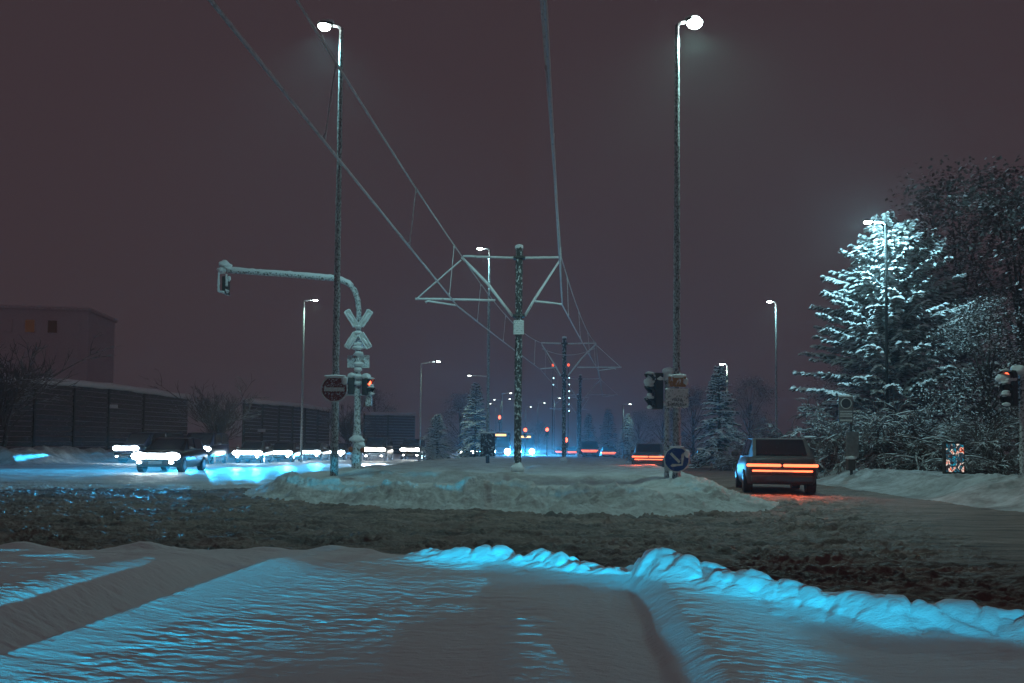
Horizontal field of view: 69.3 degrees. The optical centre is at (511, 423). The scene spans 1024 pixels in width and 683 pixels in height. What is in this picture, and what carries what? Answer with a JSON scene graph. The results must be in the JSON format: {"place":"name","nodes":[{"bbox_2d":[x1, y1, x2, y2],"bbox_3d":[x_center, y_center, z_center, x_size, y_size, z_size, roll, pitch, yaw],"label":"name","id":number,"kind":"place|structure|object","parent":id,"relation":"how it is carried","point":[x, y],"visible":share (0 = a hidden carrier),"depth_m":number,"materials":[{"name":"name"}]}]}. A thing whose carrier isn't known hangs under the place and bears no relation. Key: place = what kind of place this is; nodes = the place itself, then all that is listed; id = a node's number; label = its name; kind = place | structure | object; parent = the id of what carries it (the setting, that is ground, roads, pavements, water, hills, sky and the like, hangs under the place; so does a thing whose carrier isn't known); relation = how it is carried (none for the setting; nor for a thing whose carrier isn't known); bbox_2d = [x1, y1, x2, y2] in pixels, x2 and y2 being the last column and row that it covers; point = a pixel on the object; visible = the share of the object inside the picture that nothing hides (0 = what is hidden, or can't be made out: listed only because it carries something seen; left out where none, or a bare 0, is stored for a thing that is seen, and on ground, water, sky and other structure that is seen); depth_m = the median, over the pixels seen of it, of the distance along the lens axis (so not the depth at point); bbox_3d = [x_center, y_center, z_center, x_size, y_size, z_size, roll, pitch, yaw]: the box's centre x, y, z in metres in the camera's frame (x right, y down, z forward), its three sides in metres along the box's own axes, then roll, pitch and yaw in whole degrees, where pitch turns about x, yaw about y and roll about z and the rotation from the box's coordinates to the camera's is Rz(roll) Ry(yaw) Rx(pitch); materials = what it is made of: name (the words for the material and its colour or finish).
{"place":"outdoors","nodes":[
{"label":"outdoors","id":0,"kind":"place"},
{"bbox_2d":[0,445,458,465],"bbox_3d":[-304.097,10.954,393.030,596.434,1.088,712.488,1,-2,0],"label":"verge","id":1,"kind":"structure","parent":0,"point":[42,455],"depth_m":43.30,"materials":[{"name":"white snow"}]},
{"bbox_2d":[0,332,116,447],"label":"bare tree","id":2,"kind":"object","parent":1,"relation":"on","point":[19,393],"visible":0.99,"depth_m":43.76,"materials":[{"name":"brown plant"}]},
{"bbox_2d":[0,305,117,446],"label":"apartment block","id":3,"kind":"structure","parent":1,"relation":"on","point":[58,331],"depth_m":88.82,"materials":[{"name":"black"}]},
{"bbox_2d":[1,343,11,356],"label":"window","id":4,"kind":"structure","parent":3,"relation":"in","point":[6,350],"depth_m":87.89,"materials":[{"name":"black glass"}]},
{"bbox_2d":[2,318,12,331],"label":"window","id":5,"kind":"structure","parent":3,"relation":"in","point":[7,324],"depth_m":87.97,"materials":[{"name":"black glass"}]},
{"bbox_2d":[24,343,34,356],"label":"window","id":6,"kind":"structure","parent":3,"relation":"in","point":[29,345],"depth_m":88.23,"materials":[{"name":"black glass"}]},
{"bbox_2d":[24,319,35,332],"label":"window","id":7,"kind":"structure","parent":3,"relation":"in","point":[29,323],"depth_m":88.32,"materials":[{"name":"orange glass"}]},
{"bbox_2d":[46,344,56,357],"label":"window","id":8,"kind":"structure","parent":3,"relation":"in","point":[51,352],"depth_m":88.57,"materials":[{"name":"black glass"}]},
{"bbox_2d":[47,320,57,333],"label":"window","id":9,"kind":"structure","parent":3,"relation":"in","point":[52,325],"depth_m":88.66,"materials":[{"name":"black glass"}]},
{"bbox_2d":[69,321,79,333],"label":"window","id":10,"kind":"structure","parent":3,"relation":"in","point":[74,325],"depth_m":89.01,"materials":[{"name":"black glass"}]},
{"bbox_2d":[69,345,79,357],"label":"window","id":11,"kind":"structure","parent":3,"relation":"in","point":[76,348],"depth_m":88.92,"materials":[{"name":"black glass"}]},
{"bbox_2d":[0,376,189,449],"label":"noise barrier","id":12,"kind":"object","parent":1,"relation":"on","point":[105,434],"visible":0.75,"depth_m":55.46,"materials":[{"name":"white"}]},
{"bbox_2d":[141,368,268,439],"bbox_3d":[-21.717,-0.522,54.617,8.553,6.679,6.456,1,-2,0],"label":"bare tree","id":13,"kind":"object","parent":1,"relation":"on","point":[220,419],"visible":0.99,"depth_m":53.94,"materials":[{"name":"brown plant"}]},
{"bbox_2d":[242,398,330,447],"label":"noise barrier","id":14,"kind":"object","parent":1,"relation":"on","point":[260,431],"visible":0.77,"depth_m":78.02,"materials":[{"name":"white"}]},
{"bbox_2d":[360,389,399,436],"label":"broadleaf tree","id":15,"kind":"object","parent":1,"relation":"on","point":[382,407],"visible":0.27,"depth_m":107.84,"materials":[{"name":"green plant"}]},
{"bbox_2d":[363,412,415,453],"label":"noise barrier","id":16,"kind":"object","parent":1,"relation":"on","point":[393,427],"visible":0.66,"depth_m":98.32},
{"bbox_2d":[0,448,498,489],"bbox_3d":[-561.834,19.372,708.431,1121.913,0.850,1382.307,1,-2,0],"label":"road","id":17,"kind":"structure","parent":0,"point":[230,474],"depth_m":28.11,"materials":[{"name":"white snow"}]},
{"bbox_2d":[113,432,183,462],"bbox_3d":[-22.912,1.493,46.960,2.280,1.950,4.300,0,-2,15],"label":"car","id":18,"kind":"object","parent":17,"relation":"on","point":[133,443],"visible":0.46,"depth_m":45.70,"materials":[{"name":"blue paint"}]},
{"bbox_2d":[131,437,208,471],"bbox_3d":[-14.599,1.313,31.960,2.120,1.460,4.300,1,-2,-6],"label":"car","id":19,"kind":"object","parent":17,"relation":"on","point":[180,454],"visible":0.98,"depth_m":30.94,"materials":[{"name":"black paint"}]},
{"bbox_2d":[186,432,228,463],"bbox_3d":[-19.042,1.494,45.960,2.280,1.950,4.300,1,-2,-6],"label":"car","id":20,"kind":"object","parent":17,"relation":"on","point":[215,445],"visible":0.41,"depth_m":45.21,"materials":[{"name":"blue paint"}]},
{"bbox_2d":[232,441,273,462],"bbox_3d":[-17.321,1.886,49.950,2.120,1.460,4.300,1,-2,-6],"label":"car","id":21,"kind":"object","parent":17,"relation":"on","point":[261,451],"visible":0.98,"depth_m":48.87,"materials":[{"name":"grey paint"}]},
{"bbox_2d":[267,442,303,461],"bbox_3d":[-16.486,2.026,53.948,2.120,1.460,4.300,1,-2,-4],"label":"car","id":22,"kind":"object","parent":17,"relation":"on","point":[287,450],"visible":0.66,"depth_m":52.92,"materials":[{"name":"black paint"}]},
{"bbox_2d":[300,299,317,461],"bbox_3d":[-14.276,-3.046,52.126,1.079,11.599,0.300,1,-2,0],"label":"street lamp","id":23,"kind":"object","parent":17,"relation":"on","point":[301,431],"visible":0.97,"depth_m":52.07,"materials":[{"name":"black metal"}]},
{"bbox_2d":[302,442,329,460],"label":"car","id":24,"kind":"object","parent":17,"relation":"on","point":[320,451],"visible":0.77,"depth_m":58.99,"materials":[{"name":"grey paint"}]},
{"bbox_2d":[324,443,351,459],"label":"car","id":25,"kind":"object","parent":17,"relation":"on","point":[344,453],"visible":0.52,"depth_m":63.03,"materials":[{"name":"black paint"}]},
{"bbox_2d":[311,400,372,443],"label":"bare tree","id":26,"kind":"object","parent":17,"relation":"on","point":[345,429],"visible":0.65,"depth_m":73.34,"materials":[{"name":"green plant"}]},
{"bbox_2d":[363,437,392,460],"bbox_3d":[-11.166,2.093,61.951,2.280,1.950,4.300,1,-2,0],"label":"car","id":27,"kind":"object","parent":17,"relation":"on","point":[378,447],"visible":0.91,"depth_m":60.66,"materials":[{"name":"black paint"}]},
{"bbox_2d":[400,439,424,458],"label":"car","id":28,"kind":"object","parent":17,"relation":"on","point":[410,448],"visible":0.86,"depth_m":68.57,"materials":[{"name":"black paint"}]},
{"bbox_2d":[419,360,439,460],"bbox_3d":[-6.889,-1.103,62.069,1.713,8.506,0.300,1,-2,0],"label":"street lamp","id":29,"kind":"object","parent":17,"relation":"on","point":[420,409],"visible":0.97,"depth_m":62.01,"materials":[{"name":"black metal"}]},
{"bbox_2d":[418,414,455,460],"bbox_3d":[-6.184,1.318,59.808,3.387,4.282,3.280,0,-2,5],"label":"conifer","id":30,"kind":"object","parent":17,"relation":"on","point":[432,450],"visible":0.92,"depth_m":59.64,"materials":[{"name":"green plant"}]},
{"bbox_2d":[434,391,484,453],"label":"broadleaf tree","id":31,"kind":"object","parent":17,"relation":"on","point":[458,405],"visible":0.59,"depth_m":94.88,"materials":[{"name":"plant"}]},
{"bbox_2d":[491,431,510,454],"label":"bus","id":32,"kind":"object","parent":17,"relation":"on","point":[502,442],"visible":0.61,"depth_m":91.45,"materials":[{"name":"blue paint"}]},
{"bbox_2d":[243,451,779,517],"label":"traffic island","id":33,"kind":"structure","parent":0,"point":[542,483],"depth_m":15.10,"materials":[{"name":"white snow"}]},
{"bbox_2d":[216,260,374,468],"bbox_3d":[-7.813,-2.153,26.748,5.830,7.568,0.607,0,-2,2],"label":"crossing post","id":34,"kind":"object","parent":33,"relation":"on","point":[358,360],"visible":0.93,"depth_m":26.65,"materials":[{"name":"white metal"}]},
{"bbox_2d":[317,19,342,475],"bbox_3d":[-4.946,-4.766,19.867,0.771,12.350,0.300,1,-2,0],"label":"street lamp","id":35,"kind":"object","parent":33,"relation":"on","point":[325,24],"visible":0.94,"depth_m":19.80,"materials":[{"name":"black metal"}]},
{"bbox_2d":[321,374,347,401],"bbox_3d":[-4.649,-0.924,19.491,0.710,0.732,0.338,1,-2,0],"label":"no entry sign","id":36,"kind":"object","parent":35,"relation":"attached to","point":[334,388],"visible":1,"depth_m":19.37,"materials":[{"name":"red metal"}]},
{"bbox_2d":[454,382,494,458],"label":"conifer","id":37,"kind":"object","parent":33,"relation":"on","point":[468,445],"visible":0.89,"depth_m":65.84,"materials":[{"name":"green plant"}]},
{"bbox_2d":[468,374,489,429],"bbox_3d":[-2.833,-0.622,62.054,1.926,7.105,0.300,1,-2,0],"label":"street lamp","id":38,"kind":"object","parent":33,"relation":"on","point":[489,395],"visible":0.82,"depth_m":62.06,"materials":[{"name":"black metal"}]},
{"bbox_2d":[477,247,489,431],"bbox_3d":[-1.664,-3.936,42.153,0.835,12.390,0.300,1,-2,0],"label":"street lamp","id":39,"kind":"object","parent":33,"relation":"on","point":[488,368],"visible":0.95,"depth_m":42.11,"materials":[{"name":"black metal"}]},
{"bbox_2d":[480,432,494,462],"bbox_3d":[-1.347,1.361,41.379,0.820,1.864,0.204,1,-2,0],"label":"sign box","id":40,"kind":"object","parent":33,"relation":"on","point":[487,448],"visible":0.94,"depth_m":41.29,"materials":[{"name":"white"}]},
{"bbox_2d":[415,244,561,471],"bbox_3d":[-0.851,-2.307,26.362,5.244,8.276,0.462,1,-2,0],"label":"overhead mast","id":41,"kind":"object","parent":33,"relation":"on","point":[518,327],"visible":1,"depth_m":26.36,"materials":[{"name":"white metal"}]},
{"bbox_2d":[208,0,561,390],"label":"overhead line","id":42,"kind":"object","parent":41,"relation":"attached to","point":[247,45],"visible":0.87,"depth_m":13.18,"materials":[{"name":"metal"}]},
{"bbox_2d":[540,0,602,396],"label":"overhead line","id":43,"kind":"object","parent":41,"relation":"attached to","point":[544,18],"visible":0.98,"depth_m":12.54,"materials":[{"name":"metal"}]},
{"bbox_2d":[498,415,500,455],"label":"signal","id":44,"kind":"object","parent":33,"relation":"on","point":[499,419],"visible":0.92,"depth_m":109.98,"materials":[{"name":"red"}]},
{"bbox_2d":[501,392,511,431],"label":"street lamp","id":45,"kind":"object","parent":33,"relation":"on","point":[501,408],"visible":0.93,"depth_m":95.06,"materials":[{"name":"black metal"}]},
{"bbox_2d":[523,427,526,455],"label":"signal","id":46,"kind":"object","parent":33,"relation":"on","point":[525,432],"visible":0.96,"depth_m":84.92,"materials":[{"name":"red"}]},
{"bbox_2d":[521,434,534,454],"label":"bus","id":47,"kind":"object","parent":33,"relation":"on","point":[529,443],"visible":0.52,"depth_m":103.44,"materials":[{"name":"blue paint"}]},
{"bbox_2d":[527,420,549,451],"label":"broadleaf tree","id":48,"kind":"object","parent":33,"relation":"on","point":[541,447],"visible":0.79,"depth_m":209.70,"materials":[{"name":"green plant"}]},
{"bbox_2d":[537,402,544,452],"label":"street lamp","id":49,"kind":"object","parent":33,"relation":"on","point":[537,427],"visible":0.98,"depth_m":139.99,"materials":[{"name":"black metal"}]},
{"bbox_2d":[545,427,548,455],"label":"signal","id":50,"kind":"object","parent":33,"relation":"on","point":[546,431],"visible":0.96,"depth_m":89.93,"materials":[{"name":"red"}]},
{"bbox_2d":[551,364,553,453],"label":"beacon mast","id":51,"kind":"object","parent":33,"relation":"on","point":[552,409],"visible":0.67,"depth_m":130.09,"materials":[{"name":"metal"}]},
{"bbox_2d":[553,397,559,453],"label":"street lamp","id":52,"kind":"object","parent":33,"relation":"on","point":[554,424],"visible":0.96,"depth_m":120.00,"materials":[{"name":"black metal"}]},
{"bbox_2d":[567,363,569,429],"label":"beacon mast","id":53,"kind":"object","parent":33,"relation":"on","point":[568,364],"visible":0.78,"depth_m":130.16,"materials":[{"name":"metal"}]},
{"bbox_2d":[550,394,588,454],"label":"overhead mast","id":54,"kind":"object","parent":33,"relation":"on","point":[577,413],"visible":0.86,"depth_m":98.02,"materials":[{"name":"white metal"}]},
{"bbox_2d":[566,447,576,454],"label":"car","id":55,"kind":"object","parent":33,"relation":"on","point":[571,451],"visible":0.56,"depth_m":101.88,"materials":[{"name":"red paint"}]},
{"bbox_2d":[540,336,621,461],"bbox_3d":[4.434,-1.543,47.750,5.244,8.276,0.462,1,-2,0],"label":"overhead mast","id":56,"kind":"object","parent":33,"relation":"on","point":[563,376],"visible":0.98,"depth_m":47.74,"materials":[{"name":"white metal"}]},
{"bbox_2d":[581,413,598,443],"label":"conifer","id":57,"kind":"object","parent":33,"relation":"on","point":[588,420],"visible":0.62,"depth_m":104.92,"materials":[{"name":"green plant"}]},
{"bbox_2d":[566,374,617,456],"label":"overhead mast","id":58,"kind":"object","parent":33,"relation":"on","point":[580,400],"visible":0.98,"depth_m":72.36,"materials":[{"name":"white metal"}]},
{"bbox_2d":[622,403,631,458],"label":"street lamp","id":59,"kind":"object","parent":33,"relation":"on","point":[623,430],"visible":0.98,"depth_m":89.98,"materials":[{"name":"black metal"}]},
{"bbox_2d":[622,437,672,466],"bbox_3d":[9.271,2.501,47.635,4.466,3.598,4.934,0,-2,20],"label":"shrub","id":60,"kind":"object","parent":33,"relation":"on","point":[630,456],"visible":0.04,"depth_m":48.05,"materials":[{"name":"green plant"}]},
{"bbox_2d":[644,367,673,477],"bbox_3d":[3.640,-0.020,18.331,0.792,2.791,0.384,1,-2,0],"label":"signal post","id":61,"kind":"object","parent":33,"relation":"on","point":[653,386],"visible":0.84,"depth_m":18.26,"materials":[{"name":"black metal"}]},
{"bbox_2d":[672,15,702,478],"bbox_3d":[4.373,-4.427,18.458,0.748,11.678,0.325,1,-2,0],"label":"street lamp","id":62,"kind":"object","parent":33,"relation":"on","point":[693,21],"visible":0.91,"depth_m":18.41,"materials":[{"name":"black metal"}]},
{"bbox_2d":[664,446,689,472],"bbox_3d":[3.985,0.860,18.038,0.636,0.646,0.329,1,-2,0],"label":"keep right sign","id":63,"kind":"object","parent":62,"relation":"attached to","point":[676,459],"visible":1,"depth_m":17.91,"materials":[{"name":"blue metal"}]},
{"bbox_2d":[665,388,688,407],"bbox_3d":[4.004,-0.629,18.084,0.550,0.487,0.276,1,-2,0],"label":"lettered plate","id":64,"kind":"object","parent":62,"relation":"attached to","point":[676,397],"visible":1,"depth_m":17.97,"materials":[{"name":"metal"}]},
{"bbox_2d":[668,374,687,386],"bbox_3d":[4.040,-1.061,17.997,0.392,0.316,0.370,-1,-3,42],"label":"warning plate","id":65,"kind":"object","parent":62,"relation":"attached to","point":[677,380],"visible":1,"depth_m":17.98,"materials":[{"name":"metal"}]},
{"bbox_2d":[0,449,1023,609],"bbox_3d":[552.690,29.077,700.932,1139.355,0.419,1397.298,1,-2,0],"label":"road","id":66,"kind":"structure","parent":0,"point":[824,538],"depth_m":9.84,"materials":[{"name":"grey asphalt"}]},
{"bbox_2d":[0,541,1023,682],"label":"snow field","id":67,"kind":"structure","parent":66,"relation":"on","point":[143,612],"depth_m":3.44,"materials":[{"name":"white snow"}]},
{"bbox_2d":[553,447,566,453],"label":"car","id":68,"kind":"object","parent":66,"relation":"on","point":[558,450],"visible":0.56,"depth_m":109.98,"materials":[{"name":"brown paint"}]},
{"bbox_2d":[577,441,598,456],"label":"car","id":69,"kind":"object","parent":66,"relation":"on","point":[589,448],"visible":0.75,"depth_m":75.89,"materials":[{"name":"blue paint"}]},
{"bbox_2d":[599,446,615,457],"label":"car","id":70,"kind":"object","parent":66,"relation":"on","point":[607,451],"visible":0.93,"depth_m":85.98,"materials":[{"name":"brown paint"}]},
{"bbox_2d":[631,443,663,466],"bbox_3d":[7.605,1.806,40.975,2.120,1.460,4.300,0,-2,12],"label":"car","id":71,"kind":"object","parent":66,"relation":"on","point":[648,453],"visible":0.72,"depth_m":39.02,"materials":[{"name":"grey paint"}]},
{"bbox_2d":[731,438,817,492],"bbox_3d":[7.304,1.133,20.786,2.120,1.460,4.300,0,-2,13],"label":"car","id":72,"kind":"object","parent":66,"relation":"on","point":[791,462],"visible":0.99,"depth_m":18.91,"materials":[{"name":"black paint"}]},
{"bbox_2d":[0,0,1023,452],"label":"sky","id":73,"kind":"structure","parent":0,"point":[144,148],"materials":[{"name":"purple"}]},
{"bbox_2d":[696,448,709,465],"bbox_3d":[13.432,2.316,51.956,0.920,1.250,0.460,1,-2,0],"label":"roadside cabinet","id":74,"kind":"object","parent":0,"point":[700,449],"visible":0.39,"depth_m":51.76,"materials":[{"name":"grey metal"}]},
{"bbox_2d":[619,451,1023,511],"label":"snow bank","id":75,"kind":"structure","parent":0,"point":[997,491],"depth_m":18.12,"materials":[{"name":"white snow"}]},
{"bbox_2d":[597,408,620,456],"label":"conifer","id":76,"kind":"object","parent":75,"relation":"on","point":[605,434],"visible":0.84,"depth_m":114.68,"materials":[{"name":"green plant"}]},
{"bbox_2d":[615,413,638,458],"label":"conifer","id":77,"kind":"object","parent":75,"relation":"on","point":[628,426],"visible":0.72,"depth_m":91.71,"materials":[{"name":"green plant"}]},
{"bbox_2d":[625,409,656,448],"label":"broadleaf tree","id":78,"kind":"object","parent":75,"relation":"on","point":[635,413],"visible":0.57,"depth_m":149.66,"materials":[{"name":"brown plant"}]},
{"bbox_2d":[643,406,682,446],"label":"broadleaf tree","id":79,"kind":"object","parent":75,"relation":"on","point":[654,421],"visible":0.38,"depth_m":109.91,"materials":[{"name":"brown plant"}]},
{"bbox_2d":[660,384,717,459],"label":"broadleaf tree","id":80,"kind":"object","parent":75,"relation":"on","point":[692,402],"visible":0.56,"depth_m":74.89,"materials":[{"name":"brown plant"}]},
{"bbox_2d":[687,365,746,468],"bbox_3d":[12.533,-0.104,45.245,3.565,6.906,3.453,2,-3,-43],"label":"conifer","id":81,"kind":"object","parent":75,"relation":"on","point":[717,384],"visible":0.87,"depth_m":44.92,"materials":[{"name":"green plant"}]},
{"bbox_2d":[719,362,727,454],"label":"street lamp","id":82,"kind":"object","parent":75,"relation":"on","point":[722,363],"visible":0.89,"depth_m":47.59,"materials":[{"name":"black metal"}]},
{"bbox_2d":[708,432,767,470],"bbox_3d":[12.716,2.224,40.176,4.466,3.598,4.934,2,-2,-34],"label":"shrub","id":83,"kind":"object","parent":75,"relation":"on","point":[729,460],"visible":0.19,"depth_m":40.07,"materials":[{"name":"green plant"}]},
{"bbox_2d":[721,375,783,452],"bbox_3d":[20.001,-0.575,62.148,5.177,7.038,5.603,-1,-2,38],"label":"broadleaf tree","id":84,"kind":"object","parent":75,"relation":"on","point":[748,410],"visible":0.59,"depth_m":61.70,"materials":[{"name":"brown plant"}]},
{"bbox_2d":[766,300,776,430],"bbox_3d":[17.584,-2.933,50.130,0.712,10.959,0.300,1,-2,0],"label":"street lamp","id":85,"kind":"object","parent":75,"relation":"on","point":[769,301],"visible":0.94,"depth_m":50.13,"materials":[{"name":"black metal"}]},
{"bbox_2d":[739,415,835,453],"bbox_3d":[13.443,1.456,34.822,5.973,4.356,5.406,1,-2,-13],"label":"shrub","id":86,"kind":"object","parent":75,"relation":"on","point":[776,434],"visible":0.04,"depth_m":35.15,"materials":[{"name":"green plant"}]},
{"bbox_2d":[802,364,872,442],"bbox_3d":[17.965,-0.450,40.121,4.142,5.630,4.482,-1,-2,33],"label":"broadleaf tree","id":87,"kind":"object","parent":75,"relation":"on","point":[831,382],"visible":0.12,"depth_m":40.28,"materials":[{"name":"brown plant"}]},
{"bbox_2d":[838,394,858,474],"bbox_3d":[11.102,0.364,24.460,0.658,2.701,0.288,1,-2,0],"label":"bus stop sign","id":88,"kind":"object","parent":75,"relation":"on","point":[845,408],"visible":1,"depth_m":24.43,"materials":[{"name":"metal"}]},
{"bbox_2d":[779,391,938,478],"bbox_3d":[12.873,1.215,28.148,6.347,5.114,7.012,2,-2,-31],"label":"shrub","id":89,"kind":"object","parent":75,"relation":"on","point":[818,429],"visible":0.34,"depth_m":27.03,"materials":[{"name":"green plant"}]},
{"bbox_2d":[862,219,888,419],"bbox_3d":[14.256,-3.148,29.024,0.956,9.829,0.300,1,-2,0],"label":"street lamp","id":90,"kind":"object","parent":75,"relation":"on","point":[867,221],"visible":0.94,"depth_m":29.03,"materials":[{"name":"metal"}]},
{"bbox_2d":[788,211,999,422],"bbox_3d":[16.164,-3.457,31.673,8.000,11.117,7.594,1,-2,0],"label":"snowy tree","id":91,"kind":"object","parent":75,"relation":"on","point":[912,257],"visible":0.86,"depth_m":30.67,"materials":[{"name":"white snow"}]},
{"bbox_2d":[811,392,982,471],"bbox_3d":[14.349,1.260,27.155,6.347,5.114,7.012,1,-2,-9],"label":"shrub","id":92,"kind":"object","parent":75,"relation":"on","point":[874,437],"visible":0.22,"depth_m":26.09,"materials":[{"name":"green plant"}]},
{"bbox_2d":[841,279,999,427],"bbox_3d":[24.625,-3.268,44.998,8.629,11.730,9.338,-1,-3,41],"label":"broadleaf tree","id":93,"kind":"object","parent":75,"relation":"on","point":[943,365],"visible":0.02,"depth_m":43.74,"materials":[{"name":"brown plant"}]},
{"bbox_2d":[830,154,1023,447],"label":"broadleaf tree","id":94,"kind":"object","parent":75,"relation":"on","point":[938,198],"visible":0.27,"depth_m":37.19,"materials":[{"name":"brown plant"}]},
{"bbox_2d":[861,392,1018,470],"bbox_3d":[15.207,1.368,27.352,6.112,4.924,6.752,-1,-2,40],"label":"shrub","id":95,"kind":"object","parent":75,"relation":"on","point":[906,456],"visible":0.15,"depth_m":26.06,"materials":[{"name":"green plant"}]},
{"bbox_2d":[873,400,1019,470],"bbox_3d":[15.503,1.452,26.045,6.233,4.546,5.642,0,-2,22],"label":"shrub","id":96,"kind":"object","parent":75,"relation":"on","point":[996,420],"visible":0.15,"depth_m":25.22,"materials":[{"name":"green plant"}]},
{"bbox_2d":[942,442,964,473],"bbox_3d":[12.653,1.054,21.234,0.580,1.082,0.152,1,-2,0],"label":"display box","id":97,"kind":"object","parent":75,"relation":"on","point":[953,457],"visible":0.87,"depth_m":21.16,"materials":[{"name":"multicoloured"}]},
{"bbox_2d":[902,294,1023,452],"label":"broadleaf tree","id":98,"kind":"object","parent":75,"relation":"on","point":[988,375],"visible":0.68,"depth_m":26.98,"materials":[{"name":"grey plant"}]},
{"bbox_2d":[903,164,1023,450],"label":"broadleaf tree","id":99,"kind":"object","parent":75,"relation":"on","point":[1016,292],"visible":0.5,"depth_m":32.98,"materials":[{"name":"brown plant"}]},
{"bbox_2d":[916,406,1019,474],"bbox_3d":[15.870,1.329,23.497,5.194,3.788,4.701,0,-2,7],"label":"shrub","id":100,"kind":"object","parent":75,"relation":"on","point":[1009,463],"visible":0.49,"depth_m":23.34,"materials":[{"name":"green plant"}]},
{"bbox_2d":[995,365,1023,474],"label":"signal post","id":101,"kind":"object","parent":75,"relation":"on","point":[1007,379],"visible":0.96,"depth_m":18.44,"materials":[{"name":"black metal"}]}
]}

